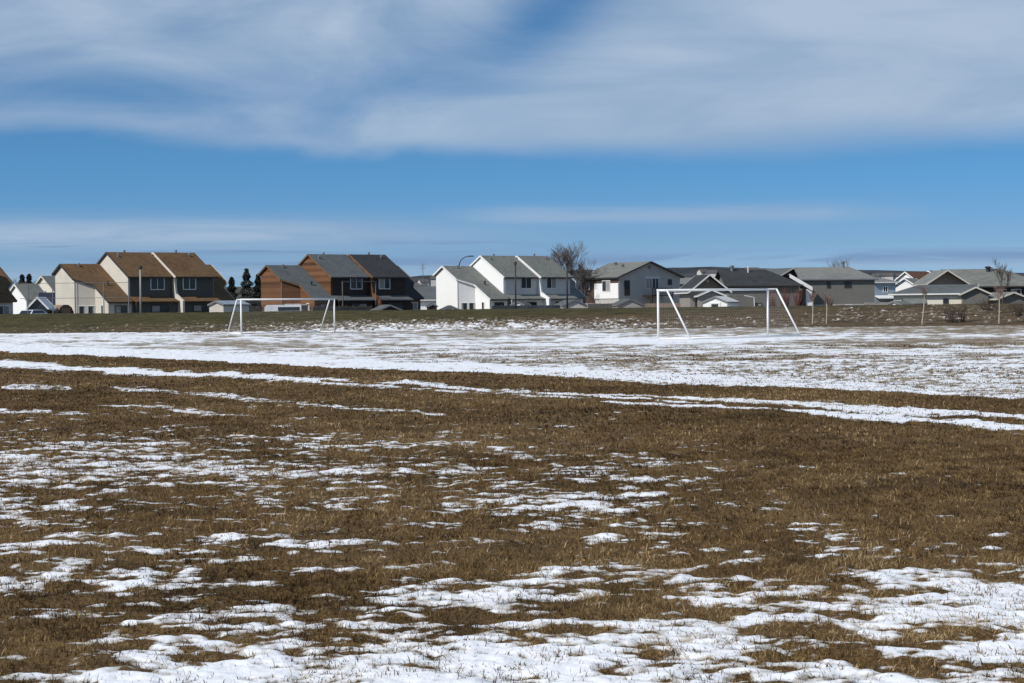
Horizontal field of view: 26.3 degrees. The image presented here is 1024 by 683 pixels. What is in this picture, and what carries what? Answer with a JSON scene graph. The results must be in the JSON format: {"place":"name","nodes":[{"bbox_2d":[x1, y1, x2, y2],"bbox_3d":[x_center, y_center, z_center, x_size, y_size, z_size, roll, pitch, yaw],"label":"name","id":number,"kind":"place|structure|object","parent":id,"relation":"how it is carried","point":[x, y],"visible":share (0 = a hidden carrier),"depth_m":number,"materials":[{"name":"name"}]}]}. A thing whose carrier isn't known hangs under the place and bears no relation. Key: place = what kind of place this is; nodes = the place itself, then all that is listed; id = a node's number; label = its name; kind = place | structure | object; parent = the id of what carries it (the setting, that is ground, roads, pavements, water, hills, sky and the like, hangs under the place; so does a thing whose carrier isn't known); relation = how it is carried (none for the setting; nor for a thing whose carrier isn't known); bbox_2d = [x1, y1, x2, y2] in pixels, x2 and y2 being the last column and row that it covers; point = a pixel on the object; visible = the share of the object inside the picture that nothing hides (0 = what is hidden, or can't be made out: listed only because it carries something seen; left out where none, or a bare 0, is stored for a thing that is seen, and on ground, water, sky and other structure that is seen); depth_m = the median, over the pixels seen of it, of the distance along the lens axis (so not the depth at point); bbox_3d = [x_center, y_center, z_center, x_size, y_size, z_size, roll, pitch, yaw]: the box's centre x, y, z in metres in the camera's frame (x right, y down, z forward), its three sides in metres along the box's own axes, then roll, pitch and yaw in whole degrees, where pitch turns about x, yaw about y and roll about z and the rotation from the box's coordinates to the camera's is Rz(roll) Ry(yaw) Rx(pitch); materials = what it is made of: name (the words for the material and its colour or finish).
{"place":"outdoors","nodes":[
{"label":"outdoors","id":0,"kind":"place"},
{"bbox_2d":[0,303,1023,682],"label":"field","id":1,"kind":"structure","parent":0,"point":[196,337],"depth_m":19.29,"materials":[{"name":"brown plant"}]},
{"bbox_2d":[227,298,334,333],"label":"soccer goal","id":2,"kind":"object","parent":1,"relation":"on","point":[241,306],"visible":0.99,"depth_m":157.78,"materials":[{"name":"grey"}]},
{"bbox_2d":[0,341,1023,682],"bbox_3d":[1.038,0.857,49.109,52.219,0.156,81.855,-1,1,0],"label":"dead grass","id":3,"kind":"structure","parent":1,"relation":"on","point":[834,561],"depth_m":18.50,"materials":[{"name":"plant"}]},
{"bbox_2d":[656,288,800,338],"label":"soccer goal","id":4,"kind":"object","parent":1,"relation":"on","point":[709,290],"visible":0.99,"depth_m":110.31,"materials":[{"name":"grey"}]},
{"bbox_2d":[805,292,816,323],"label":"sapling","id":5,"kind":"object","parent":1,"relation":"on","point":[813,298],"visible":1,"depth_m":165.96,"materials":[{"name":"brown plant"}]},
{"bbox_2d":[822,292,832,323],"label":"sapling","id":6,"kind":"object","parent":1,"relation":"on","point":[827,300],"visible":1,"depth_m":165.95,"materials":[{"name":"brown plant"}]},
{"bbox_2d":[919,285,928,323],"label":"sapling","id":7,"kind":"object","parent":1,"relation":"on","point":[924,293],"visible":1,"depth_m":163.95,"materials":[{"name":"brown plant"}]},
{"bbox_2d":[940,302,963,322],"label":"bare shrub","id":8,"kind":"object","parent":1,"relation":"on","point":[953,316],"visible":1,"depth_m":164.88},
{"bbox_2d":[957,304,970,321],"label":"bare shrub","id":9,"kind":"object","parent":1,"relation":"on","point":[964,315],"visible":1,"depth_m":164.92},
{"bbox_2d":[975,296,1008,310],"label":"bare shrub","id":10,"kind":"object","parent":1,"relation":"on","point":[989,306],"visible":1,"depth_m":171.94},
{"bbox_2d":[994,285,1003,323],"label":"sapling","id":11,"kind":"object","parent":1,"relation":"on","point":[1000,294],"visible":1,"depth_m":162.95,"materials":[{"name":"brown plant"}]},
{"bbox_2d":[1007,301,1023,316],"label":"bare shrub","id":12,"kind":"object","parent":1,"relation":"on","point":[1018,313],"visible":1,"depth_m":167.89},
{"bbox_2d":[0,0,1023,286],"label":"sky","id":13,"kind":"structure","parent":0,"point":[236,135],"materials":[{"name":"blue"}]},
{"bbox_2d":[411,267,1023,290],"bbox_3d":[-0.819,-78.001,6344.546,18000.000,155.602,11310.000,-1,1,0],"label":"hills","id":14,"kind":"structure","parent":0,"point":[687,271],"depth_m":2715.55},
{"bbox_2d":[414,283,425,285],"bbox_3d":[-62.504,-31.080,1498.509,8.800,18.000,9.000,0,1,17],"label":"distant house","id":15,"kind":"structure","parent":14,"relation":"on","point":[418,284],"depth_m":1495.57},
{"bbox_2d":[417,279,429,285],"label":"distant house","id":16,"kind":"structure","parent":14,"relation":"on","point":[423,281],"depth_m":1497.39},
{"bbox_2d":[430,276,435,285],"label":"distant house","id":17,"kind":"structure","parent":14,"relation":"on","point":[433,280],"depth_m":1495.56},
{"bbox_2d":[696,269,706,274],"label":"distant house","id":18,"kind":"structure","parent":14,"relation":"on","point":[700,271],"depth_m":1498.05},
{"bbox_2d":[705,270,717,276],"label":"distant house","id":19,"kind":"structure","parent":14,"relation":"on","point":[713,273],"depth_m":1495.01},
{"bbox_2d":[744,267,758,269],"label":"distant house","id":20,"kind":"structure","parent":14,"relation":"on","point":[751,268],"depth_m":1497.77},
{"bbox_2d":[876,273,886,278],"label":"distant house","id":21,"kind":"structure","parent":14,"relation":"on","point":[884,275],"depth_m":1495.55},
{"bbox_2d":[885,273,894,279],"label":"distant house","id":22,"kind":"structure","parent":14,"relation":"on","point":[889,276],"depth_m":1494.98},
{"bbox_2d":[893,273,901,279],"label":"distant house","id":23,"kind":"structure","parent":14,"relation":"on","point":[896,275],"depth_m":1495.56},
{"bbox_3d":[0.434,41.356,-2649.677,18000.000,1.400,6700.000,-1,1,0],"label":"ground","id":24,"kind":"structure","parent":0,"visible":0},
{"bbox_2d":[0,267,16,313],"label":"townhouse row","id":25,"kind":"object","parent":24,"relation":"on","point":[7,298],"visible":0.77,"depth_m":256.55,"materials":[{"name":"beige"}]},
{"bbox_2d":[0,305,9,313],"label":"window","id":26,"kind":"structure","parent":25,"relation":"in","point":[4,309],"depth_m":255.61,"materials":[{"name":"grey glass"}]},
{"bbox_2d":[17,274,24,283],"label":"spruce tree","id":27,"kind":"object","parent":24,"relation":"on","point":[22,279],"visible":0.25,"depth_m":329.70,"materials":[{"name":"green plant"}]},
{"bbox_2d":[10,284,43,313],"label":"white house","id":28,"kind":"structure","parent":24,"relation":"on","point":[18,291],"depth_m":289.65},
{"bbox_2d":[26,274,32,282],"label":"spruce tree","id":29,"kind":"object","parent":24,"relation":"on","point":[29,277],"visible":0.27,"depth_m":329.68,"materials":[{"name":"green plant"}]},
{"bbox_2d":[19,310,47,313],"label":"parked car","id":30,"kind":"object","parent":24,"relation":"on","point":[30,312],"visible":0.08,"depth_m":221.36,"materials":[{"name":"white paint"}]},
{"bbox_2d":[25,297,56,313],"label":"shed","id":31,"kind":"structure","parent":24,"relation":"on","point":[33,305],"depth_m":231.99,"materials":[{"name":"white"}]},
{"bbox_2d":[36,276,54,291],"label":"gabled house","id":32,"kind":"structure","parent":24,"relation":"on","point":[46,279],"depth_m":309.69,"materials":[{"name":"beige"}]},
{"bbox_2d":[39,292,55,304],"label":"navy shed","id":33,"kind":"structure","parent":24,"relation":"on","point":[46,294],"depth_m":274.69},
{"bbox_2d":[53,305,73,313],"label":"barn shed","id":34,"kind":"structure","parent":24,"relation":"on","point":[61,309],"depth_m":234.92,"materials":[{"name":"wood"}]},
{"bbox_2d":[62,308,69,313],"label":"door","id":35,"kind":"structure","parent":34,"relation":"in","point":[64,310],"depth_m":234.85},
{"bbox_2d":[20,282,129,313],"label":"tall wire fence","id":36,"kind":"object","parent":24,"relation":"on","point":[34,298],"visible":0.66,"depth_m":199.94,"materials":[{"name":"metal"}]},
{"bbox_2d":[138,265,141,312],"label":"lamp post","id":37,"kind":"object","parent":24,"relation":"on","point":[139,267],"visible":0.91,"depth_m":214.87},
{"bbox_2d":[51,250,234,313],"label":"townhouse row","id":38,"kind":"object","parent":24,"relation":"on","point":[173,282],"visible":0.85,"depth_m":268.88,"materials":[{"name":"beige"}]},
{"bbox_2d":[78,306,85,312],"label":"window","id":39,"kind":"structure","parent":38,"relation":"in","point":[81,309],"depth_m":265.73,"materials":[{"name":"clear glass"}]},
{"bbox_2d":[87,305,94,312],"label":"window","id":40,"kind":"structure","parent":38,"relation":"in","point":[92,307],"depth_m":265.86,"materials":[{"name":"grey glass"}]},
{"bbox_2d":[115,305,126,312],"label":"window","id":41,"kind":"structure","parent":38,"relation":"in","point":[118,308],"depth_m":264.69,"materials":[{"name":"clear glass"}]},
{"bbox_2d":[150,278,164,289],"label":"window","id":42,"kind":"structure","parent":38,"relation":"in","point":[155,283],"depth_m":268.80,"materials":[{"name":"clear glass"}]},
{"bbox_2d":[151,305,168,311],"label":"window","id":43,"kind":"structure","parent":38,"relation":"in","point":[154,308],"depth_m":267.55,"materials":[{"name":"clear glass"}]},
{"bbox_2d":[183,278,195,289],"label":"window","id":44,"kind":"structure","parent":38,"relation":"in","point":[188,283],"depth_m":271.10,"materials":[{"name":"clear glass"}]},
{"bbox_2d":[193,305,208,311],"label":"window","id":45,"kind":"structure","parent":38,"relation":"in","point":[196,308],"depth_m":270.64,"materials":[{"name":"clear glass"}]},
{"bbox_2d":[207,300,250,311],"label":"garden shed","id":46,"kind":"structure","parent":24,"relation":"on","point":[222,306],"depth_m":236.75,"materials":[{"name":"beige"}]},
{"bbox_2d":[226,276,237,299],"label":"spruce tree","id":47,"kind":"object","parent":24,"relation":"on","point":[231,288],"visible":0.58,"depth_m":329.67,"materials":[{"name":"green plant"}]},
{"bbox_2d":[225,287,260,305],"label":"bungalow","id":48,"kind":"object","parent":24,"relation":"on","point":[239,290],"visible":0.05,"depth_m":343.70,"materials":[{"name":"grey"}]},
{"bbox_2d":[237,268,254,305],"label":"spruce tree","id":49,"kind":"object","parent":24,"relation":"on","point":[246,276],"visible":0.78,"depth_m":334.65,"materials":[{"name":"green plant"}]},
{"bbox_2d":[250,274,260,305],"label":"spruce tree","id":50,"kind":"object","parent":24,"relation":"on","point":[256,288],"visible":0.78,"depth_m":329.62,"materials":[{"name":"green plant"}]},
{"bbox_2d":[249,306,261,311],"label":"board fence","id":51,"kind":"object","parent":24,"relation":"on","point":[254,309],"visible":0.35,"depth_m":251.26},
{"bbox_2d":[264,305,309,310],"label":"travel trailer","id":52,"kind":"object","parent":24,"relation":"on","point":[285,307],"visible":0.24,"depth_m":245.14,"materials":[{"name":"white metal"}]},
{"bbox_2d":[257,252,423,311],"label":"townhouse row","id":53,"kind":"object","parent":24,"relation":"on","point":[373,281],"visible":0.76,"depth_m":288.93,"materials":[{"name":"brown wood"}]},
{"bbox_2d":[350,278,362,288],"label":"window","id":54,"kind":"structure","parent":53,"relation":"in","point":[353,285],"depth_m":288.87,"materials":[{"name":"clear glass"}]},
{"bbox_2d":[352,303,366,305],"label":"window","id":55,"kind":"structure","parent":53,"relation":"in","point":[353,304],"depth_m":287.53,"materials":[{"name":"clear glass"}]},
{"bbox_2d":[379,278,389,288],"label":"window","id":56,"kind":"structure","parent":53,"relation":"in","point":[384,283],"depth_m":291.06,"materials":[{"name":"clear glass"}]},
{"bbox_2d":[388,303,403,309],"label":"window","id":57,"kind":"structure","parent":53,"relation":"in","point":[399,305],"depth_m":290.99,"materials":[{"name":"clear glass"}]},
{"bbox_2d":[411,302,417,309],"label":"window","id":58,"kind":"structure","parent":53,"relation":"in","point":[414,305],"depth_m":294.64,"materials":[{"name":"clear glass"}]},
{"bbox_2d":[312,306,371,310],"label":"board fence","id":59,"kind":"object","parent":24,"relation":"on","point":[337,308],"visible":0.33,"depth_m":272.56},
{"bbox_2d":[371,305,401,309],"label":"garden shed","id":60,"kind":"structure","parent":24,"relation":"on","point":[386,307],"depth_m":262.06,"materials":[{"name":"grey"}]},
{"bbox_2d":[414,286,435,309],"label":"bungalow","id":61,"kind":"object","parent":24,"relation":"on","point":[428,293],"visible":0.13,"depth_m":337.27,"materials":[{"name":"white"}]},
{"bbox_2d":[425,303,437,309],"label":"garden shed","id":62,"kind":"structure","parent":24,"relation":"on","point":[432,306],"depth_m":284.96,"materials":[{"name":"grey"}]},
{"bbox_2d":[439,305,457,309],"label":"garden shed","id":63,"kind":"structure","parent":24,"relation":"on","point":[448,307],"depth_m":279.89,"materials":[{"name":"beige"}]},
{"bbox_2d":[433,253,586,309],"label":"townhouse row","id":64,"kind":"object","parent":24,"relation":"on","point":[483,282],"visible":0.71,"depth_m":306.55,"materials":[{"name":"white"}]},
{"bbox_2d":[461,302,467,308],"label":"window","id":65,"kind":"structure","parent":64,"relation":"in","point":[464,305],"depth_m":303.70,"materials":[{"name":"clear glass"}]},
{"bbox_2d":[469,302,474,308],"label":"window","id":66,"kind":"structure","parent":64,"relation":"in","point":[471,304],"depth_m":303.84,"materials":[{"name":"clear glass"}]},
{"bbox_2d":[494,302,503,305],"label":"window","id":67,"kind":"structure","parent":64,"relation":"in","point":[495,303],"depth_m":302.66,"materials":[{"name":"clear glass"}]},
{"bbox_2d":[521,279,531,288],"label":"window","id":68,"kind":"structure","parent":64,"relation":"in","point":[525,283],"depth_m":306.90,"materials":[{"name":"clear glass"}]},
{"bbox_2d":[546,279,556,288],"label":"window","id":69,"kind":"structure","parent":64,"relation":"in","point":[550,283],"depth_m":309.08,"materials":[{"name":"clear glass"}]},
{"bbox_2d":[514,261,516,308],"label":"lamp post","id":70,"kind":"object","parent":24,"relation":"on","point":[515,262],"visible":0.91,"depth_m":261.85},
{"bbox_2d":[510,301,530,305],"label":"garden shed","id":71,"kind":"structure","parent":24,"relation":"on","point":[522,303],"depth_m":285.00,"materials":[{"name":"white"}]},
{"bbox_2d":[491,305,559,308],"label":"board fence","id":72,"kind":"object","parent":24,"relation":"on","point":[524,306],"visible":0.32,"depth_m":283.60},
{"bbox_2d":[565,261,567,307],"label":"lamp post","id":73,"kind":"object","parent":24,"relation":"on","point":[566,262],"visible":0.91,"depth_m":261.85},
{"bbox_2d":[554,299,586,307],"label":"garden shed","id":74,"kind":"structure","parent":24,"relation":"on","point":[575,303],"depth_m":300.04,"materials":[{"name":"grey"}]},
{"bbox_2d":[550,240,607,292],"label":"bare tree","id":75,"kind":"object","parent":24,"relation":"on","point":[563,256],"visible":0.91,"depth_m":332.92,"materials":[{"name":"brown plant"}]},
{"bbox_2d":[587,303,611,307],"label":"board fence","id":76,"kind":"object","parent":24,"relation":"on","point":[600,305],"visible":0.33,"depth_m":292.90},
{"bbox_2d":[612,299,643,307],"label":"garden shed","id":77,"kind":"structure","parent":24,"relation":"on","point":[627,303],"depth_m":300.00,"materials":[{"name":"grey"}]},
{"bbox_2d":[577,261,684,306],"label":"bi level house","id":78,"kind":"structure","parent":24,"relation":"on","point":[639,282],"depth_m":330.25,"materials":[{"name":"grey"}]},
{"bbox_2d":[585,282,589,290],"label":"window","id":79,"kind":"structure","parent":78,"relation":"in","point":[587,284],"depth_m":334.64,"materials":[{"name":"clear glass"}]},
{"bbox_2d":[602,280,610,291],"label":"window","id":80,"kind":"structure","parent":78,"relation":"in","point":[605,283],"depth_m":329.90,"materials":[{"name":"clear glass"}]},
{"bbox_2d":[624,280,629,295],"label":"door","id":81,"kind":"structure","parent":78,"relation":"in","point":[626,282],"depth_m":327.77,"materials":[{"name":"grey glass"}]},
{"bbox_2d":[646,278,658,288],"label":"window","id":82,"kind":"structure","parent":78,"relation":"in","point":[651,283],"depth_m":330.06,"materials":[{"name":"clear glass"}]},
{"bbox_2d":[645,303,679,306],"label":"board fence","id":83,"kind":"object","parent":24,"relation":"on","point":[660,305],"visible":0.29,"depth_m":293.94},
{"bbox_2d":[680,277,692,287],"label":"bungalow","id":84,"kind":"object","parent":24,"relation":"on","point":[683,281],"depth_m":358.11,"materials":[{"name":"beige"}]},
{"bbox_2d":[674,274,731,306],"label":"gabled garage","id":85,"kind":"structure","parent":24,"relation":"on","point":[707,281],"depth_m":282.00,"materials":[{"name":"beige"}]},
{"bbox_2d":[694,291,726,306],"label":"porch gable","id":86,"kind":"structure","parent":24,"relation":"on","point":[710,294],"depth_m":269.95,"materials":[{"name":"beige"}]},
{"bbox_2d":[701,296,739,306],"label":"garden shed","id":87,"kind":"structure","parent":24,"relation":"on","point":[724,301],"depth_m":262.11,"materials":[{"name":"white"}]},
{"bbox_2d":[709,303,720,306],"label":"door","id":88,"kind":"structure","parent":87,"relation":"in","point":[710,304],"depth_m":261.93,"materials":[{"name":"white glass"}]},
{"bbox_2d":[715,265,803,305],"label":"bungalow","id":89,"kind":"object","parent":24,"relation":"on","point":[748,278],"visible":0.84,"depth_m":292.25,"materials":[{"name":"grey"}]},
{"bbox_2d":[764,290,776,305],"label":"garden bush","id":90,"kind":"object","parent":24,"relation":"on","point":[772,297],"visible":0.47,"depth_m":267.87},
{"bbox_2d":[777,287,791,305],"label":"garden bush","id":91,"kind":"object","parent":24,"relation":"on","point":[785,299],"visible":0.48,"depth_m":267.77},
{"bbox_2d":[766,268,812,305],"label":"gabled house","id":92,"kind":"structure","parent":24,"relation":"on","point":[790,273],"depth_m":298.94,"materials":[{"name":"grey"}]},
{"bbox_2d":[791,288,804,305],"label":"garden bush","id":93,"kind":"object","parent":24,"relation":"on","point":[798,301],"visible":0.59,"depth_m":267.86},
{"bbox_2d":[823,294,833,305],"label":"garden bush","id":94,"kind":"object","parent":24,"relation":"on","point":[830,302],"visible":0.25,"depth_m":267.91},
{"bbox_2d":[794,261,878,305],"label":"long grey house","id":95,"kind":"structure","parent":24,"relation":"on","point":[847,285],"depth_m":295.66,"materials":[{"name":"grey"}]},
{"bbox_2d":[844,282,850,287],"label":"window","id":96,"kind":"structure","parent":95,"relation":"in","point":[846,284],"depth_m":295.58,"materials":[{"name":"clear glass"}]},
{"bbox_2d":[864,302,888,304],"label":"board fence","id":97,"kind":"object","parent":24,"relation":"on","point":[877,303],"visible":0.27,"depth_m":272.69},
{"bbox_2d":[875,277,899,301],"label":"blue house","id":98,"kind":"structure","parent":24,"relation":"on","point":[884,288],"depth_m":327.21,"materials":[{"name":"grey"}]},
{"bbox_2d":[883,286,887,291],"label":"window","id":99,"kind":"structure","parent":98,"relation":"in","point":[885,288],"depth_m":327.25,"materials":[{"name":"clear glass"}]},
{"bbox_2d":[884,301,914,304],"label":"garden shed","id":100,"kind":"structure","parent":24,"relation":"on","point":[899,303],"depth_m":243.19,"materials":[{"name":"white"}]},
{"bbox_2d":[896,278,917,291],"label":"white gable wing","id":101,"kind":"structure","parent":24,"relation":"on","point":[905,283],"depth_m":333.06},
{"bbox_2d":[894,271,928,280],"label":"white gable house","id":102,"kind":"structure","parent":24,"relation":"on","point":[916,275],"depth_m":345.39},
{"bbox_2d":[902,298,927,304],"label":"garden shed","id":103,"kind":"structure","parent":24,"relation":"on","point":[918,301],"depth_m":249.13,"materials":[{"name":"grey"}]},
{"bbox_2d":[888,284,979,304],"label":"long garage","id":104,"kind":"structure","parent":24,"relation":"on","point":[941,294],"depth_m":254.38,"materials":[{"name":"beige"}]},
{"bbox_2d":[912,270,969,285],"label":"taupe gable wing","id":105,"kind":"structure","parent":24,"relation":"on","point":[942,277],"depth_m":295.93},
{"bbox_2d":[958,287,991,303],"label":"dark gable wing","id":106,"kind":"structure","parent":24,"relation":"on","point":[971,295],"depth_m":251.96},
{"bbox_2d":[941,266,1023,294],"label":"wide bungalow","id":107,"kind":"object","parent":24,"relation":"on","point":[987,278],"visible":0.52,"depth_m":298.27,"materials":[{"name":"grey"}]},
{"bbox_2d":[1011,289,1020,293],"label":"window","id":108,"kind":"structure","parent":107,"relation":"in","point":[1012,290],"depth_m":296.52,"materials":[{"name":"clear glass"}]},
{"bbox_2d":[991,258,1013,302],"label":"bare tree","id":109,"kind":"object","parent":24,"relation":"on","point":[1008,274],"visible":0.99,"depth_m":204.87,"materials":[{"name":"brown plant"}]},
{"bbox_2d":[988,292,1023,303],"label":"dark garage","id":110,"kind":"structure","parent":24,"relation":"on","point":[1012,297],"depth_m":249.99,"materials":[{"name":"grey"}]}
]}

